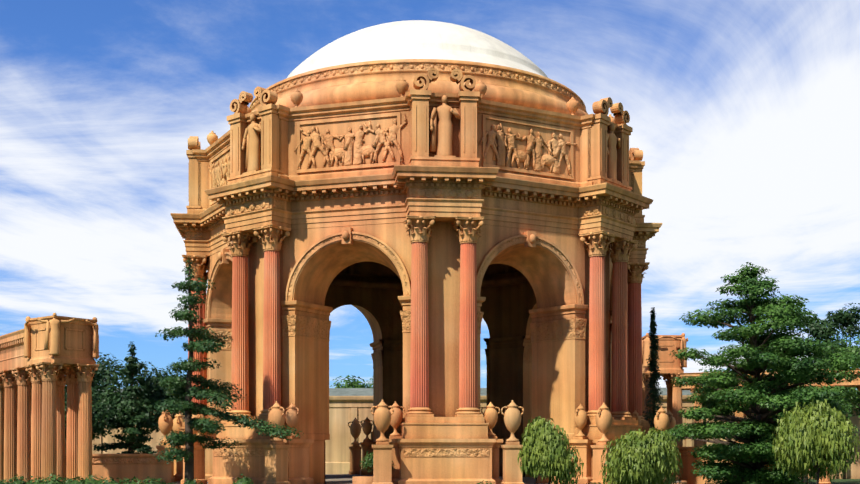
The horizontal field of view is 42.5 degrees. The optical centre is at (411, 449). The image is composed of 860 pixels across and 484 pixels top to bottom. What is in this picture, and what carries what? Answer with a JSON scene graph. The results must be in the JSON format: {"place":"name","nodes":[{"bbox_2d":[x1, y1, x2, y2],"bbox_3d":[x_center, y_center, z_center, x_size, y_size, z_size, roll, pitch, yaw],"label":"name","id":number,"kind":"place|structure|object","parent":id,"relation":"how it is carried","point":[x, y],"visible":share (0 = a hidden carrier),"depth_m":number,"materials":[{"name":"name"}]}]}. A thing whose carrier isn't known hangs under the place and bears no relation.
{"place":"outdoors","nodes":[
{"label":"outdoors","id":0,"kind":"place"},
{"bbox_2d":[166,474,681,483],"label":"ground","id":1,"kind":"structure","parent":0,"point":[338,478],"depth_m":118.22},
{"bbox_2d":[0,0,859,388],"label":"sky","id":2,"kind":"structure","parent":0,"point":[744,121],"materials":[{"name":"blue"}]},
{"bbox_2d":[795,479,859,483],"bbox_3d":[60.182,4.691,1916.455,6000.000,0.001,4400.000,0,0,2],"label":"lawn","id":3,"kind":"structure","parent":0,"point":[845,481],"depth_m":162.68,"materials":[{"name":"green plant"}]},
{"bbox_2d":[64,387,111,439],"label":"tree","id":4,"kind":"object","parent":3,"relation":"on","point":[98,430],"visible":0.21,"depth_m":149.41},
{"bbox_2d":[65,352,122,429],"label":"tree","id":5,"kind":"object","parent":3,"relation":"on","point":[102,363],"depth_m":162.61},
{"bbox_2d":[93,341,158,453],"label":"conifer tree","id":6,"kind":"object","parent":3,"relation":"on","point":[139,441],"depth_m":155.89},
{"bbox_2d":[91,359,162,451],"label":"tree","id":7,"kind":"object","parent":3,"relation":"on","point":[112,403],"depth_m":157.02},
{"bbox_2d":[136,368,186,434],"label":"tree","id":8,"kind":"object","parent":3,"relation":"on","point":[160,392],"depth_m":161.69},
{"bbox_2d":[153,257,303,482],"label":"conifer tree","id":9,"kind":"object","parent":3,"relation":"on","point":[211,388],"depth_m":89.72,"materials":[{"name":"green plant"}]},
{"bbox_2d":[330,375,368,387],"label":"tree","id":10,"kind":"object","parent":3,"relation":"on","point":[354,383],"visible":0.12,"depth_m":226.87,"materials":[{"name":"green plant"}]},
{"bbox_2d":[366,378,372,387],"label":"tree","id":11,"kind":"object","parent":3,"relation":"on","point":[369,384],"depth_m":233.49,"materials":[{"name":"green plant"}]},
{"bbox_2d":[0,451,755,483],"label":"hedges and shrubs","id":12,"kind":"object","parent":3,"relation":"on","point":[55,480],"visible":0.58,"depth_m":78.10,"materials":[{"name":"green plant"}]},
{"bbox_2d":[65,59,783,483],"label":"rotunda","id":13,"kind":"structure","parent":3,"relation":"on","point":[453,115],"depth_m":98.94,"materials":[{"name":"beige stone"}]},
{"bbox_2d":[208,114,576,200],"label":"relief panels","id":14,"kind":"object","parent":13,"relation":"attached to","point":[343,154],"visible":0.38,"depth_m":97.75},
{"bbox_2d":[92,62,696,462],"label":"decorative moldings","id":15,"kind":"structure","parent":13,"relation":"attached to","point":[320,328],"depth_m":100.50,"materials":[{"name":"beige stone"}]},
{"bbox_2d":[188,242,641,415],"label":"columns","id":16,"kind":"structure","parent":13,"relation":"attached to","point":[626,388],"depth_m":100.37,"materials":[{"name":"red stone"}]},
{"bbox_2d":[287,20,547,77],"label":"dome","id":17,"kind":"structure","parent":13,"relation":"on","point":[417,39],"depth_m":105.05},
{"bbox_2d":[324,261,536,483],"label":"interior wall","id":18,"kind":"structure","parent":13,"relation":"attached to","point":[375,289],"depth_m":131.71,"materials":[{"name":"brown stone"}]},
{"bbox_2d":[0,313,859,483],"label":"colonnades","id":19,"kind":"object","parent":3,"relation":"on","point":[41,358],"visible":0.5,"depth_m":98.59,"materials":[{"name":"orange stone"}]},
{"bbox_2d":[65,395,859,478],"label":"exhibition hall walls","id":20,"kind":"structure","parent":3,"relation":"on","point":[344,411],"depth_m":179.77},
{"bbox_2d":[99,388,691,395],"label":"roof","id":21,"kind":"structure","parent":20,"relation":"on","point":[354,391],"depth_m":185.71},
{"bbox_2d":[517,416,583,483],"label":"weeping tree","id":22,"kind":"object","parent":3,"relation":"on","point":[544,451],"depth_m":81.78,"materials":[{"name":"green plant"}]},
{"bbox_2d":[599,427,682,483],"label":"weeping tree","id":23,"kind":"object","parent":3,"relation":"on","point":[649,458],"depth_m":80.48,"materials":[{"name":"green plant"}]},
{"bbox_2d":[642,307,664,439],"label":"cypress tree","id":24,"kind":"object","parent":3,"relation":"on","point":[653,353],"depth_m":132.25,"materials":[{"name":"green plant"}]},
{"bbox_2d":[699,366,765,441],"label":"tree","id":25,"kind":"object","parent":3,"relation":"on","point":[732,414],"depth_m":149.68,"materials":[{"name":"green plant"}]},
{"bbox_2d":[659,262,859,483],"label":"pine tree","id":26,"kind":"object","parent":3,"relation":"on","point":[789,312],"depth_m":94.75,"materials":[{"name":"green plant"}]},
{"bbox_2d":[763,344,855,483],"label":"tree","id":27,"kind":"object","parent":3,"relation":"on","point":[835,386],"depth_m":143.69,"materials":[{"name":"green plant"}]},
{"bbox_2d":[774,384,853,483],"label":"tree","id":28,"kind":"object","parent":3,"relation":"on","point":[850,415],"depth_m":125.41,"materials":[{"name":"green plant"}]},
{"bbox_2d":[772,399,859,483],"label":"weeping tree","id":29,"kind":"object","parent":3,"relation":"on","point":[807,435],"depth_m":80.62,"materials":[{"name":"green plant"}]},
{"bbox_2d":[795,314,842,479],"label":"tall tree","id":30,"kind":"object","parent":3,"relation":"on","point":[821,331],"depth_m":168.14,"materials":[{"name":"green plant"}]},
{"bbox_2d":[821,333,859,416],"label":"tree","id":31,"kind":"object","parent":3,"relation":"on","point":[849,349],"depth_m":148.50,"materials":[{"name":"green plant"}]},
{"bbox_2d":[826,303,859,478],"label":"tall tree","id":32,"kind":"object","parent":3,"relation":"on","point":[845,319],"depth_m":174.92,"materials":[{"name":"green plant"}]}
]}

